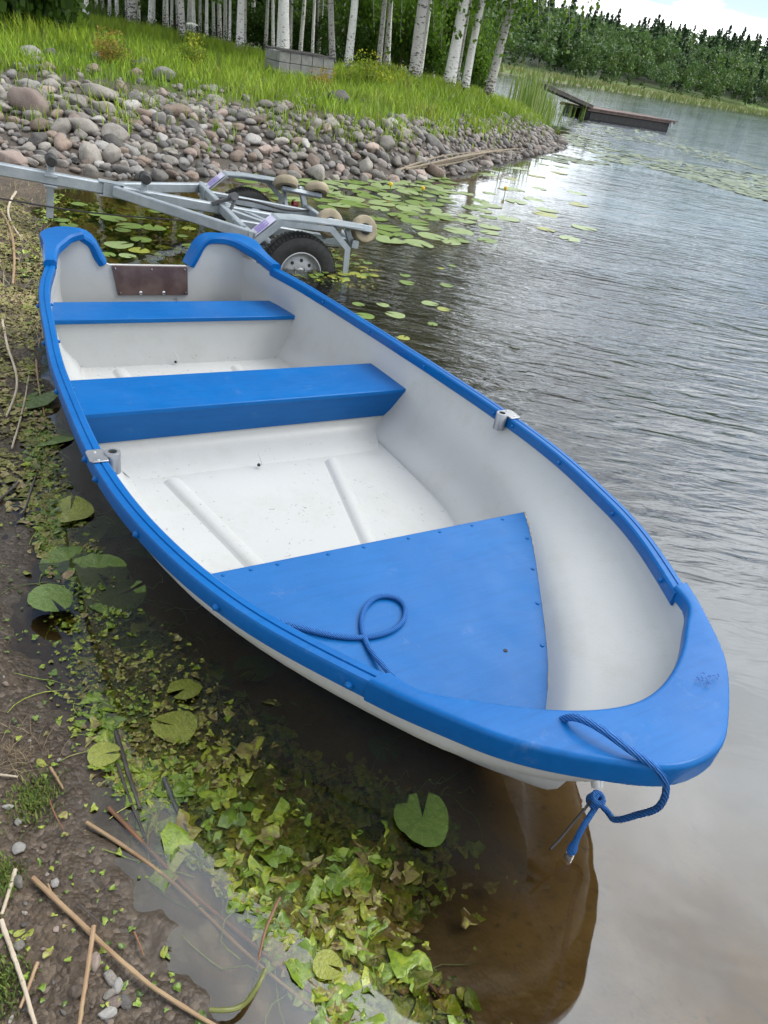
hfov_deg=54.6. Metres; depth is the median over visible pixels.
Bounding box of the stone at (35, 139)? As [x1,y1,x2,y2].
[28,132,47,148]
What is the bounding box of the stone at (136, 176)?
[134,173,140,180]
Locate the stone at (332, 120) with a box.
[325,117,338,129]
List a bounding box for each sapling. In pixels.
[334,0,385,63]
[335,0,394,63]
[374,0,437,69]
[396,0,458,76]
[399,0,446,70]
[423,0,489,77]
[438,0,481,80]
[461,39,493,87]
[471,18,499,88]
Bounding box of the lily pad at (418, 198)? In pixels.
[411,197,425,199]
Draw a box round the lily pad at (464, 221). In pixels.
[457,218,475,223]
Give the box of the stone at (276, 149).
[272,146,279,153]
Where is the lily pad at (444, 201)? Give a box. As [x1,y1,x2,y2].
[437,199,456,203]
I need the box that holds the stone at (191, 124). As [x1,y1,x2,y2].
[184,120,199,128]
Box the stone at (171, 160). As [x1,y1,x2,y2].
[161,155,178,165]
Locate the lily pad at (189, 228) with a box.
[182,226,195,229]
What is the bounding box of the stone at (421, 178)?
[416,174,427,181]
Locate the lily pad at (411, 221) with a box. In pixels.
[400,217,429,224]
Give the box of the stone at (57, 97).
[49,94,63,101]
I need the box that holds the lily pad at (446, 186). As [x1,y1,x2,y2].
[437,184,455,188]
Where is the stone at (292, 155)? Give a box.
[287,151,297,159]
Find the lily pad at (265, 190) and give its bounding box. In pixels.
[257,188,281,193]
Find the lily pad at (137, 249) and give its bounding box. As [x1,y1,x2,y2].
[128,247,149,252]
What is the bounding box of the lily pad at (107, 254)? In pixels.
[103,252,115,256]
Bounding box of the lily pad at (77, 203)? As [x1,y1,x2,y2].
[71,202,87,205]
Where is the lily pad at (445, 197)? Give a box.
[439,196,453,199]
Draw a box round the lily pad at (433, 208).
[424,207,440,210]
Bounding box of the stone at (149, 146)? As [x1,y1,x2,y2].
[141,142,157,152]
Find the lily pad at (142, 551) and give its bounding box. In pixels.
[122,541,154,559]
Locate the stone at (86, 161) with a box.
[80,159,92,164]
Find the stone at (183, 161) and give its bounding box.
[178,157,190,165]
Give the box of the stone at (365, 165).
[358,158,372,172]
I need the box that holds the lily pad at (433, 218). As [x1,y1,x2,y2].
[419,215,439,220]
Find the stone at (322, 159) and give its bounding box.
[316,154,324,163]
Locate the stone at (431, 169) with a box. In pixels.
[424,163,444,177]
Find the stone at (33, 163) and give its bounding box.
[25,157,38,167]
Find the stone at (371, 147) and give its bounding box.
[365,142,379,152]
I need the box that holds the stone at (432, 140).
[425,133,446,154]
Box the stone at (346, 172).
[343,169,349,178]
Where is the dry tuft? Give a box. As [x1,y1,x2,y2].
[0,706,79,786]
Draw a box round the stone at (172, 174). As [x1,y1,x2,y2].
[165,169,179,178]
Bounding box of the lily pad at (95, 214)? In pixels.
[89,211,101,215]
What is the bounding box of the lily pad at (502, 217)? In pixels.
[497,215,519,221]
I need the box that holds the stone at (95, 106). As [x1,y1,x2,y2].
[91,101,115,113]
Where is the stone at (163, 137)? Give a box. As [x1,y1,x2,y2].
[156,132,167,140]
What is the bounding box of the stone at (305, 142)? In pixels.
[301,138,309,147]
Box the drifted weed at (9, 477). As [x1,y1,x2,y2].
[0,197,82,582]
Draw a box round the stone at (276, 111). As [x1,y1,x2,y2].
[272,107,282,114]
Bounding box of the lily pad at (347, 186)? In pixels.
[338,184,356,189]
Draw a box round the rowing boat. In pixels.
[36,226,728,789]
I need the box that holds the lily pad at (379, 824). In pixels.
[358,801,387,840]
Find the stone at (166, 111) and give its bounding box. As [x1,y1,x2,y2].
[163,108,172,115]
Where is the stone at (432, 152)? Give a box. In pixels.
[427,149,436,156]
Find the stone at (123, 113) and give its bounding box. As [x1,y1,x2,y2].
[117,110,130,120]
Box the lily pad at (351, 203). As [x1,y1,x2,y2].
[339,200,369,207]
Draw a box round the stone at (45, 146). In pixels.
[38,142,51,151]
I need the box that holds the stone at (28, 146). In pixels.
[18,142,35,151]
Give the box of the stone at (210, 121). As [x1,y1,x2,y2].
[208,118,223,125]
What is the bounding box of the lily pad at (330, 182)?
[322,180,344,184]
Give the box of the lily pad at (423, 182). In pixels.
[414,180,432,184]
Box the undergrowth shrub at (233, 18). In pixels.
[196,0,250,43]
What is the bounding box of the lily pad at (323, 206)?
[317,205,335,209]
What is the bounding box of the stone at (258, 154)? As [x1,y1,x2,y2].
[252,149,262,159]
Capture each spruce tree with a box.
[113,0,187,25]
[196,0,309,39]
[202,0,338,46]
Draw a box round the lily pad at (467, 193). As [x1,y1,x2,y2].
[457,192,473,195]
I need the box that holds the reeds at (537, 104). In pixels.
[504,49,590,134]
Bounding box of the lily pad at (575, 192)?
[567,190,586,194]
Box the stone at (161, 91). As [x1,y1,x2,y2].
[159,88,166,97]
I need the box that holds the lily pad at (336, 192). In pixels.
[329,189,344,194]
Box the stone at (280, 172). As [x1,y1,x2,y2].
[275,170,287,175]
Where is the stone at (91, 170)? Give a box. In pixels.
[84,164,98,176]
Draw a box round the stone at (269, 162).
[261,159,271,164]
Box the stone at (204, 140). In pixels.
[199,137,210,145]
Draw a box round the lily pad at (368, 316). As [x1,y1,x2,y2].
[355,313,373,318]
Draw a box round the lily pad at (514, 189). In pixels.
[507,187,524,191]
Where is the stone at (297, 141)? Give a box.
[291,137,301,146]
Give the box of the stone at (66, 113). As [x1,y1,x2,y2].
[64,109,76,117]
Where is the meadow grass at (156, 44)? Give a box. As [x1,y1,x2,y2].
[0,9,550,159]
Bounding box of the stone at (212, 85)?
[208,84,221,91]
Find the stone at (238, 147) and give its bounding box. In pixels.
[233,145,245,151]
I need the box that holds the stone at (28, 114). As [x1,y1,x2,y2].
[22,110,42,120]
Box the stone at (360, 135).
[352,131,363,141]
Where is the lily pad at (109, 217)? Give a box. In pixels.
[100,215,126,221]
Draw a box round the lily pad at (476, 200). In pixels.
[471,198,488,202]
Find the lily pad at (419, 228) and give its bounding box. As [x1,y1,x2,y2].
[411,226,429,230]
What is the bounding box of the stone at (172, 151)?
[163,147,177,154]
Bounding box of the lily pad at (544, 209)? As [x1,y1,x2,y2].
[536,207,558,212]
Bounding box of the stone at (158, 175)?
[151,169,168,181]
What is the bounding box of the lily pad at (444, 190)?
[436,189,457,193]
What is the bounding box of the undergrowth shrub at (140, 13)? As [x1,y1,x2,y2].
[124,1,147,22]
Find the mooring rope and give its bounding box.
[277,593,669,861]
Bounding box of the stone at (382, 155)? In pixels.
[376,149,389,162]
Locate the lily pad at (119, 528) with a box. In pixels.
[92,516,130,537]
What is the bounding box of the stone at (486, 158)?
[482,156,493,164]
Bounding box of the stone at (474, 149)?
[470,147,479,159]
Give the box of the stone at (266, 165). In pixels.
[260,163,270,168]
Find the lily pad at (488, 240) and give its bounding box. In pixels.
[477,238,497,242]
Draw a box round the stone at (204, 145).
[196,141,208,150]
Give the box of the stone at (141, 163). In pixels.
[136,160,145,166]
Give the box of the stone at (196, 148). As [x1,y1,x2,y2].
[191,145,199,157]
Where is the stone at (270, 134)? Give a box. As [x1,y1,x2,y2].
[265,130,275,139]
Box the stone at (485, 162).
[482,159,492,166]
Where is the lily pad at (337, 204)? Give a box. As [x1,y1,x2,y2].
[327,202,350,207]
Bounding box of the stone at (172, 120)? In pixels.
[166,115,175,123]
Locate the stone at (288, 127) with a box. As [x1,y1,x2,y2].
[282,124,292,130]
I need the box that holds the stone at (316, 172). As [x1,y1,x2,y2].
[308,164,324,181]
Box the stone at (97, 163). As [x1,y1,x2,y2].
[94,160,103,166]
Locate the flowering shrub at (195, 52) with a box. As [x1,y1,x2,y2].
[173,30,208,69]
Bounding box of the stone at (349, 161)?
[343,156,357,165]
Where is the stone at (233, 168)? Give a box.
[229,166,237,171]
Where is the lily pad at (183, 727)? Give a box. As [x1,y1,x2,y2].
[151,711,196,743]
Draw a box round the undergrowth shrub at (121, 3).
[89,0,124,15]
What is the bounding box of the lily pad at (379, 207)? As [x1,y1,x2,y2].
[370,206,388,210]
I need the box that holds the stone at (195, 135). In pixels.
[192,133,202,138]
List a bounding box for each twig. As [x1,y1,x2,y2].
[0,479,20,500]
[1,319,17,416]
[11,375,28,448]
[23,463,40,512]
[35,359,45,416]
[114,730,141,808]
[116,763,162,869]
[162,776,237,913]
[256,897,280,969]
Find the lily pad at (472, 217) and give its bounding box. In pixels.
[458,214,479,219]
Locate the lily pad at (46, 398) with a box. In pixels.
[8,389,57,408]
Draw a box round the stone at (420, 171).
[414,169,425,176]
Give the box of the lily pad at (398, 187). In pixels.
[392,185,406,188]
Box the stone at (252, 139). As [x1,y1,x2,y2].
[245,133,261,144]
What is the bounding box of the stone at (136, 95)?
[125,92,141,102]
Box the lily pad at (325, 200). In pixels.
[314,198,336,202]
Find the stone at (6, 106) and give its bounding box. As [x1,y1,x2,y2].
[0,101,12,111]
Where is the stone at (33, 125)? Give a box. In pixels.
[29,117,48,130]
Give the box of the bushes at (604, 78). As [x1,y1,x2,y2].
[501,58,760,106]
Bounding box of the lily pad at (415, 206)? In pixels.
[408,205,424,208]
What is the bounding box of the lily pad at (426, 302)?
[421,300,438,305]
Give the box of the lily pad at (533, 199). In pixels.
[524,196,544,201]
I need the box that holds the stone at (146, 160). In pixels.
[136,155,150,164]
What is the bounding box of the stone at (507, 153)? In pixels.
[504,151,511,157]
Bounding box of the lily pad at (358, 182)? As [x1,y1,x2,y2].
[343,179,367,184]
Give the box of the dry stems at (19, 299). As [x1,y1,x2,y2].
[0,181,56,346]
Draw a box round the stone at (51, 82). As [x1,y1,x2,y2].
[41,78,60,88]
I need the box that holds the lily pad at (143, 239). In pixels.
[130,237,151,241]
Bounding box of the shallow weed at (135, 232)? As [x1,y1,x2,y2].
[15,194,382,436]
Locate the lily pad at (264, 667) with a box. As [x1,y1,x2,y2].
[234,655,276,680]
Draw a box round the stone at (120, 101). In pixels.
[115,99,122,106]
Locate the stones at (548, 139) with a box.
[0,56,567,182]
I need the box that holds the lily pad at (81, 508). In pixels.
[55,496,93,522]
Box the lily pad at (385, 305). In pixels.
[376,303,388,306]
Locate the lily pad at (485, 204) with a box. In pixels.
[480,202,501,207]
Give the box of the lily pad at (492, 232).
[480,230,499,234]
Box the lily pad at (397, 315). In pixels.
[385,311,404,317]
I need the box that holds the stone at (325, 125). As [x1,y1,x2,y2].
[323,123,331,133]
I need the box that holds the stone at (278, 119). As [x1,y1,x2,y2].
[271,115,282,122]
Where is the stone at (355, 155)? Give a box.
[351,152,360,159]
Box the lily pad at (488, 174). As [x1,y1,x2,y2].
[479,173,496,176]
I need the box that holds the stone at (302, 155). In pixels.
[296,151,308,158]
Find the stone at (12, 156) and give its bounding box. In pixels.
[0,149,27,164]
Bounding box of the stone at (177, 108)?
[160,103,192,116]
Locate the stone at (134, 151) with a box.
[124,143,140,156]
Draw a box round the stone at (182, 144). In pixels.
[170,138,187,148]
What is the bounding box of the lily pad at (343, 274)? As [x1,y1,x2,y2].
[338,272,350,275]
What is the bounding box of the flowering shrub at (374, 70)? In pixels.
[339,49,396,87]
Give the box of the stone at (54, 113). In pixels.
[51,109,63,118]
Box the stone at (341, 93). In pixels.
[328,90,349,103]
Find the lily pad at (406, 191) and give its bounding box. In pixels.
[396,189,418,194]
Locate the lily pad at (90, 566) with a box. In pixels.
[67,553,127,589]
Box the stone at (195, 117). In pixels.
[189,112,198,121]
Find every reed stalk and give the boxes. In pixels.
[0,773,17,777]
[0,868,17,914]
[0,918,36,1023]
[19,961,39,1008]
[31,875,215,1023]
[49,766,63,789]
[49,799,63,830]
[77,925,95,1023]
[78,903,103,926]
[85,820,335,1023]
[107,806,347,1023]
[134,932,144,955]
[398,948,441,997]
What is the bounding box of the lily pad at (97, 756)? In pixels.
[87,741,119,766]
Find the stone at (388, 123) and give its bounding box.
[379,118,392,129]
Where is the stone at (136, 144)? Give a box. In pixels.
[130,141,140,150]
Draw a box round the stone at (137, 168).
[131,165,143,173]
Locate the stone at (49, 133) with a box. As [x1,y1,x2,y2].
[45,130,56,138]
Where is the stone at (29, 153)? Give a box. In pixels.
[25,151,33,157]
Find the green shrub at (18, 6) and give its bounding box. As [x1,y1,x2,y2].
[0,0,41,26]
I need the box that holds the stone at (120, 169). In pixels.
[110,164,134,174]
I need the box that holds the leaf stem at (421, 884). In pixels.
[411,847,429,913]
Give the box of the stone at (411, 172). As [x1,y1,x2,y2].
[406,169,416,176]
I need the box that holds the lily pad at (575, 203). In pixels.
[567,202,587,206]
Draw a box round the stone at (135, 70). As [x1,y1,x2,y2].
[130,67,142,79]
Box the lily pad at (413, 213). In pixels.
[401,211,419,215]
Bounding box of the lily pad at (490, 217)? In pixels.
[479,215,496,218]
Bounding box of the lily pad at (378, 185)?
[371,183,395,188]
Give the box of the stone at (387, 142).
[377,135,394,150]
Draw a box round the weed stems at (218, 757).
[0,429,481,1023]
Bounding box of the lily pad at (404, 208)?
[396,205,424,212]
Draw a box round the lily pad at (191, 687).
[168,679,202,699]
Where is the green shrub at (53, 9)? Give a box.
[5,0,89,32]
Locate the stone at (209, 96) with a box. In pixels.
[205,94,219,101]
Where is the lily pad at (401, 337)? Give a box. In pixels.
[397,335,409,339]
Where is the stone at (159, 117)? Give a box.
[152,112,165,124]
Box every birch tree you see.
[82,0,89,18]
[108,0,110,15]
[115,0,119,19]
[125,0,127,20]
[127,0,137,23]
[137,0,139,23]
[147,0,152,25]
[153,0,154,24]
[162,0,165,28]
[166,0,168,26]
[170,0,172,27]
[175,0,177,30]
[177,0,185,41]
[186,0,191,32]
[192,0,195,32]
[198,0,201,34]
[204,0,223,34]
[211,0,237,42]
[212,0,215,37]
[217,0,221,42]
[223,0,227,41]
[236,0,244,46]
[244,0,246,44]
[249,0,254,46]
[263,0,268,50]
[271,0,274,48]
[274,0,289,48]
[276,0,279,47]
[276,0,306,48]
[298,0,305,50]
[310,0,325,52]
[315,0,319,52]
[318,0,325,53]
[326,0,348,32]
[328,0,335,63]
[343,0,358,66]
[369,0,600,97]
[376,0,386,65]
[382,1,392,65]
[388,3,392,64]
[408,0,432,78]
[421,0,431,74]
[439,0,491,88]
[456,0,471,81]
[461,0,509,91]
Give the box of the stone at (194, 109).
[189,106,205,115]
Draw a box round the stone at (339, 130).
[334,128,343,137]
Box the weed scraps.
[0,488,206,1023]
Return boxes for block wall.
[264,45,335,78]
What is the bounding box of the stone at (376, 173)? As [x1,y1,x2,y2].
[368,169,387,180]
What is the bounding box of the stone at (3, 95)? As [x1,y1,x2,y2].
[0,91,7,100]
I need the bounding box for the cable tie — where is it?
[549,800,590,849]
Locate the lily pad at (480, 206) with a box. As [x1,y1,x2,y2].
[471,204,487,208]
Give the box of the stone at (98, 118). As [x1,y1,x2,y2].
[91,115,105,122]
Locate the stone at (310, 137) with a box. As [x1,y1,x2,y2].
[306,130,314,141]
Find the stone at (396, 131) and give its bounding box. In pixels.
[393,129,402,138]
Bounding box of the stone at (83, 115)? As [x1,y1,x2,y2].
[77,112,88,118]
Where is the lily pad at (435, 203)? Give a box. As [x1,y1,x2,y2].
[423,201,443,205]
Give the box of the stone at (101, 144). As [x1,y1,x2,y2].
[94,140,108,151]
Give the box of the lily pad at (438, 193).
[427,190,448,195]
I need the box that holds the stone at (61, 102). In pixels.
[56,98,69,110]
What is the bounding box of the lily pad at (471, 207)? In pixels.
[461,205,481,209]
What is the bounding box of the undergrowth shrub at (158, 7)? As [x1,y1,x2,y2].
[138,0,210,31]
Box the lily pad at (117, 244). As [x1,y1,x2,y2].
[104,241,133,248]
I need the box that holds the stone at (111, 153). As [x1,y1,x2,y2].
[101,143,120,163]
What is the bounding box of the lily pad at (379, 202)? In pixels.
[367,200,395,205]
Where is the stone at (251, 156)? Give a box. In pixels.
[247,152,256,161]
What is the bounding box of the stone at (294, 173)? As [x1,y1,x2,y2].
[286,170,301,178]
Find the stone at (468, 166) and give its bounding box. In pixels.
[457,161,473,171]
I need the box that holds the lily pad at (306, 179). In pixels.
[299,178,317,181]
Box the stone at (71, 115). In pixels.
[68,113,80,117]
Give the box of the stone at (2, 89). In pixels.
[0,85,5,92]
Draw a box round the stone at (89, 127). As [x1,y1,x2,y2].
[66,117,99,135]
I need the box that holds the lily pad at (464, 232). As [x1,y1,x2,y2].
[443,227,473,235]
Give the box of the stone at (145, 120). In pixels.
[139,115,151,125]
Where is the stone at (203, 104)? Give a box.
[195,102,209,107]
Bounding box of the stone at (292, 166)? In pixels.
[288,163,298,169]
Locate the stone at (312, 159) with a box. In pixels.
[306,153,319,166]
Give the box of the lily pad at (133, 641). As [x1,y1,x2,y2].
[105,625,157,651]
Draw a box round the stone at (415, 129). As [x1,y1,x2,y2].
[411,126,423,136]
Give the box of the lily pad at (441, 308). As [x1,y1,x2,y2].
[437,307,449,310]
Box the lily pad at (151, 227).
[142,224,165,230]
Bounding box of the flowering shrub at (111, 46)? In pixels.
[92,25,138,66]
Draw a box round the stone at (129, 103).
[121,100,139,110]
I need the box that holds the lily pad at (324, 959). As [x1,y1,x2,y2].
[313,949,342,979]
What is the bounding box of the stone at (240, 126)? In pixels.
[232,123,244,130]
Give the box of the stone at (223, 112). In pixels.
[216,108,227,117]
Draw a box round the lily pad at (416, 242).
[404,239,433,247]
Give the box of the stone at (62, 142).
[54,132,71,151]
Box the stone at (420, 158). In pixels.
[416,156,426,164]
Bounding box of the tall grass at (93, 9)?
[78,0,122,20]
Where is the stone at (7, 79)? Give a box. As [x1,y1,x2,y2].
[0,76,10,83]
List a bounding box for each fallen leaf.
[13,929,24,936]
[21,928,33,939]
[36,759,45,766]
[160,945,167,957]
[214,859,227,866]
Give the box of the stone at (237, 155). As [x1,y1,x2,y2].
[230,150,244,161]
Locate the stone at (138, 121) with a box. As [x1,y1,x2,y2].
[128,118,143,125]
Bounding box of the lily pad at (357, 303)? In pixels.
[352,302,364,305]
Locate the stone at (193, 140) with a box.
[188,137,199,144]
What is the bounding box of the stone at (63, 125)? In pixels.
[49,118,71,134]
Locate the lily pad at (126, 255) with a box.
[119,253,135,257]
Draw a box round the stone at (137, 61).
[130,59,144,66]
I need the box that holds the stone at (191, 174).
[184,170,198,179]
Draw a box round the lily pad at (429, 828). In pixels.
[394,792,447,846]
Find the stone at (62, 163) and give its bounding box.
[56,159,68,167]
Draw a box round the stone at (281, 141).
[274,137,288,144]
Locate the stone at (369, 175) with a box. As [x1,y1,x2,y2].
[359,173,371,178]
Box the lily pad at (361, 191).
[352,190,368,193]
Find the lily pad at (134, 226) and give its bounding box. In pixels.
[116,223,141,228]
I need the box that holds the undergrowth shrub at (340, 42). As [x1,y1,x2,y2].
[317,0,370,63]
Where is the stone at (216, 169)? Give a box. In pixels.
[212,167,222,174]
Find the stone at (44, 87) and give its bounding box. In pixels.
[40,85,55,93]
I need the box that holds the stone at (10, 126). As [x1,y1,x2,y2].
[4,122,18,130]
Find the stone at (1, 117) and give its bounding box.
[0,111,3,120]
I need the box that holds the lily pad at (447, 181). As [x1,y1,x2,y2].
[438,179,457,183]
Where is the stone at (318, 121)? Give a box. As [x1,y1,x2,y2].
[310,116,321,129]
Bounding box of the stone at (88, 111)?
[81,108,99,116]
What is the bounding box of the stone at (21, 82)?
[18,78,39,86]
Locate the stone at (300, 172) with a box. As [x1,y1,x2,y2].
[291,168,304,176]
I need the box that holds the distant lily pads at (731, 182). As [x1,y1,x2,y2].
[539,111,767,200]
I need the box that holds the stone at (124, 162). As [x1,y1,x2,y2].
[120,160,128,165]
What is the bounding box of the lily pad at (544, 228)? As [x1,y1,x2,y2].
[537,227,555,231]
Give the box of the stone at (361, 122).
[358,119,367,129]
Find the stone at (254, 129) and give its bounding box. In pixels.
[249,126,259,133]
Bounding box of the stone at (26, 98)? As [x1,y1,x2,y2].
[7,86,48,116]
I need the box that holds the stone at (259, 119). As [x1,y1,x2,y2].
[252,114,267,123]
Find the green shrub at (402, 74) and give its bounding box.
[380,64,419,86]
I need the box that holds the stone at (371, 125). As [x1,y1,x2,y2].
[366,120,374,129]
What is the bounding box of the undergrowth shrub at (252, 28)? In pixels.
[235,0,297,49]
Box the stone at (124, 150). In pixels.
[119,147,128,153]
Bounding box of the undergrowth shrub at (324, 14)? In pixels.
[289,0,347,55]
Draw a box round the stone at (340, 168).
[336,163,344,173]
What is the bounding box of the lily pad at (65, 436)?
[23,423,73,445]
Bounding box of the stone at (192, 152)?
[183,147,196,157]
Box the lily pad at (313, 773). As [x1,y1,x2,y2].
[302,758,330,782]
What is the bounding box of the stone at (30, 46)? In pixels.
[18,45,40,55]
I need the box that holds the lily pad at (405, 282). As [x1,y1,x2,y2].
[399,280,414,284]
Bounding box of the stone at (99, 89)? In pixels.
[81,83,117,100]
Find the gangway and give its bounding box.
[535,84,593,107]
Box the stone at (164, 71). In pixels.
[152,66,175,81]
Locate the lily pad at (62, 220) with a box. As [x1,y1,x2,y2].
[55,218,69,221]
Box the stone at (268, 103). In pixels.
[258,99,274,107]
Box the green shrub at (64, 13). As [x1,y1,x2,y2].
[21,3,85,23]
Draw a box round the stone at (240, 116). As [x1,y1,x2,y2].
[234,112,247,120]
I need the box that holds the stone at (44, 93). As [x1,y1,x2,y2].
[37,89,49,97]
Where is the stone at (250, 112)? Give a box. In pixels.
[243,111,255,117]
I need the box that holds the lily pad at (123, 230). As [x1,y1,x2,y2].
[115,228,131,231]
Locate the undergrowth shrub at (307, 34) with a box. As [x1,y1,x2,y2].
[275,0,327,53]
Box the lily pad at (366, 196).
[357,193,380,199]
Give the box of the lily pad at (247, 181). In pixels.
[234,178,257,183]
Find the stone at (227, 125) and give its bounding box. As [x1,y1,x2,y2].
[222,121,232,129]
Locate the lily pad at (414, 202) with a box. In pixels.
[405,200,431,206]
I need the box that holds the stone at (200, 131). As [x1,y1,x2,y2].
[196,127,205,137]
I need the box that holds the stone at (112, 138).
[103,133,124,146]
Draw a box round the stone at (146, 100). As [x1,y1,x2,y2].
[141,97,154,104]
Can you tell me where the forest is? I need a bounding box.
[295,0,767,104]
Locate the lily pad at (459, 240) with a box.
[449,237,469,242]
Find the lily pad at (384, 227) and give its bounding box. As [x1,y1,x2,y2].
[376,224,401,231]
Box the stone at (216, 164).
[210,161,219,167]
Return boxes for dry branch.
[400,148,522,169]
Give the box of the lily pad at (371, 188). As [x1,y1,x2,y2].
[363,186,386,191]
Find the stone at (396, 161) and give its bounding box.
[391,155,401,166]
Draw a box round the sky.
[494,0,767,49]
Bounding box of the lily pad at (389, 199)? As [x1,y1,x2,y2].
[382,197,400,200]
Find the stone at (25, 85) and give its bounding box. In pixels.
[21,83,31,87]
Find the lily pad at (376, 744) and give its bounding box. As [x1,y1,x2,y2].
[368,735,400,761]
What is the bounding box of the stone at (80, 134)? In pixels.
[74,128,87,140]
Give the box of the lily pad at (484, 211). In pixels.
[478,209,492,212]
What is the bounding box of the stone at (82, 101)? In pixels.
[63,94,86,107]
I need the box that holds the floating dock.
[560,102,677,133]
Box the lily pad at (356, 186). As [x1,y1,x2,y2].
[349,184,362,187]
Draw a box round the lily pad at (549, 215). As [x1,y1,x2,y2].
[532,211,557,217]
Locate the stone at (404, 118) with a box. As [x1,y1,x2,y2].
[395,114,407,124]
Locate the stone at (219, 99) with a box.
[212,97,225,103]
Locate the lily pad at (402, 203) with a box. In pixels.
[391,202,407,205]
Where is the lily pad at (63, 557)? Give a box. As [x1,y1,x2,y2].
[39,546,95,580]
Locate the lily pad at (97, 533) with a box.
[74,520,107,545]
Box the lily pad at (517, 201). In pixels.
[505,199,527,203]
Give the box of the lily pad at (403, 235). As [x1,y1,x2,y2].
[392,232,412,237]
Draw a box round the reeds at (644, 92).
[498,64,767,115]
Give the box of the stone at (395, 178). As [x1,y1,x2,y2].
[387,174,399,181]
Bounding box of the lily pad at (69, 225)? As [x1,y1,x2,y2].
[59,223,78,226]
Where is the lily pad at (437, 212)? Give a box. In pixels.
[430,210,451,215]
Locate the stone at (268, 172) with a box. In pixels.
[260,168,275,176]
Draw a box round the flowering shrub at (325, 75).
[307,66,336,87]
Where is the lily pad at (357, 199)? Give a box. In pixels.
[335,195,364,201]
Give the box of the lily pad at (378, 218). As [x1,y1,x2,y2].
[370,216,387,220]
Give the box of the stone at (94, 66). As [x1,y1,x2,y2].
[85,63,99,72]
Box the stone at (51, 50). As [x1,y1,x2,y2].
[45,48,54,56]
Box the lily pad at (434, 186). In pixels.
[422,184,443,188]
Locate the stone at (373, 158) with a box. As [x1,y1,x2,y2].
[361,152,377,162]
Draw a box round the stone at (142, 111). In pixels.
[133,108,151,117]
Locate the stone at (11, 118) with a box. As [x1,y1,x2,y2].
[6,116,19,123]
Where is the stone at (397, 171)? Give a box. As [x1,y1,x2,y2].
[393,168,401,175]
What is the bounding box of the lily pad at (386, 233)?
[376,229,392,236]
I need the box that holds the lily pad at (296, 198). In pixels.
[287,197,306,201]
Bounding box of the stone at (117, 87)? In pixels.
[115,83,127,92]
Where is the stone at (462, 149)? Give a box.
[459,146,464,152]
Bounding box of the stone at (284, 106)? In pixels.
[277,104,288,112]
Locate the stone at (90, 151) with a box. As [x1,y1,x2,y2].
[78,142,102,162]
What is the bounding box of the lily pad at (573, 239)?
[559,235,580,241]
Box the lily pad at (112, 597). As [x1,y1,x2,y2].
[85,580,145,614]
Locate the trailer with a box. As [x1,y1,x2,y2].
[0,152,376,295]
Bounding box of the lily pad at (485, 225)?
[479,223,501,229]
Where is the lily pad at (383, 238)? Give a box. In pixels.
[376,235,405,243]
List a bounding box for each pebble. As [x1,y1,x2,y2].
[2,804,13,809]
[8,1015,13,1023]
[11,842,25,854]
[13,874,23,888]
[13,939,24,951]
[14,818,21,825]
[40,843,46,848]
[43,986,50,993]
[49,857,54,864]
[50,878,58,887]
[53,926,58,931]
[68,984,81,998]
[91,951,100,971]
[98,1006,116,1019]
[103,969,116,986]
[103,988,115,999]
[104,995,121,1007]
[112,977,122,994]
[119,994,131,1009]
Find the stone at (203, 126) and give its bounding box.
[199,124,207,129]
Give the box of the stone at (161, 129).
[155,126,165,133]
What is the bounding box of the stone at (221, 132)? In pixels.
[217,128,227,138]
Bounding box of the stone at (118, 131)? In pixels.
[101,123,129,141]
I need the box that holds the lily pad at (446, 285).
[440,283,452,286]
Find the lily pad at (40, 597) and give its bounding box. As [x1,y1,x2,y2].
[27,583,72,611]
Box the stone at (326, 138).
[321,134,330,144]
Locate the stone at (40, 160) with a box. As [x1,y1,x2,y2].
[32,155,45,164]
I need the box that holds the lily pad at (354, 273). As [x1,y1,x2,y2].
[349,272,360,275]
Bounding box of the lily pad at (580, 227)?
[571,224,596,230]
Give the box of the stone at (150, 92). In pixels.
[148,89,155,95]
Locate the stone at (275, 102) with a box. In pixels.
[273,101,285,106]
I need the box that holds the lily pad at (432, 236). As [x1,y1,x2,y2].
[418,232,446,240]
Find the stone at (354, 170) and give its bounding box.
[350,166,360,175]
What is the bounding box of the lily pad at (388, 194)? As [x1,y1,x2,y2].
[377,192,400,197]
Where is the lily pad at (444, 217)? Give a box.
[434,215,457,220]
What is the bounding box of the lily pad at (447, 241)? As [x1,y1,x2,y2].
[442,239,460,244]
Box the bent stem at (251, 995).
[209,968,267,1012]
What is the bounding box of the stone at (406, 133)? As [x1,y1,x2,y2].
[400,127,409,137]
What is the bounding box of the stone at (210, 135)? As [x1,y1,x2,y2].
[203,130,218,140]
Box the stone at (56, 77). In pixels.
[46,75,60,82]
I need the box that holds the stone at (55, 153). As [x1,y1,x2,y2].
[47,149,60,158]
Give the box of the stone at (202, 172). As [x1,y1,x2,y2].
[195,167,210,177]
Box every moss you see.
[0,763,70,839]
[0,850,28,917]
[0,932,42,1023]
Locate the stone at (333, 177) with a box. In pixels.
[329,175,339,181]
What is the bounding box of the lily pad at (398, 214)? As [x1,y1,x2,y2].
[387,212,408,217]
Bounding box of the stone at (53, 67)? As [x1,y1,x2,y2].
[39,62,55,70]
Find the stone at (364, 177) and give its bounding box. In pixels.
[359,173,368,181]
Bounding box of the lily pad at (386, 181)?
[378,180,397,184]
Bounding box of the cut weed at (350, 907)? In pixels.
[20,341,517,1023]
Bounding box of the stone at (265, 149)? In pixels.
[258,144,272,154]
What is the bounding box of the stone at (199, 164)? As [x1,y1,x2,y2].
[194,160,203,168]

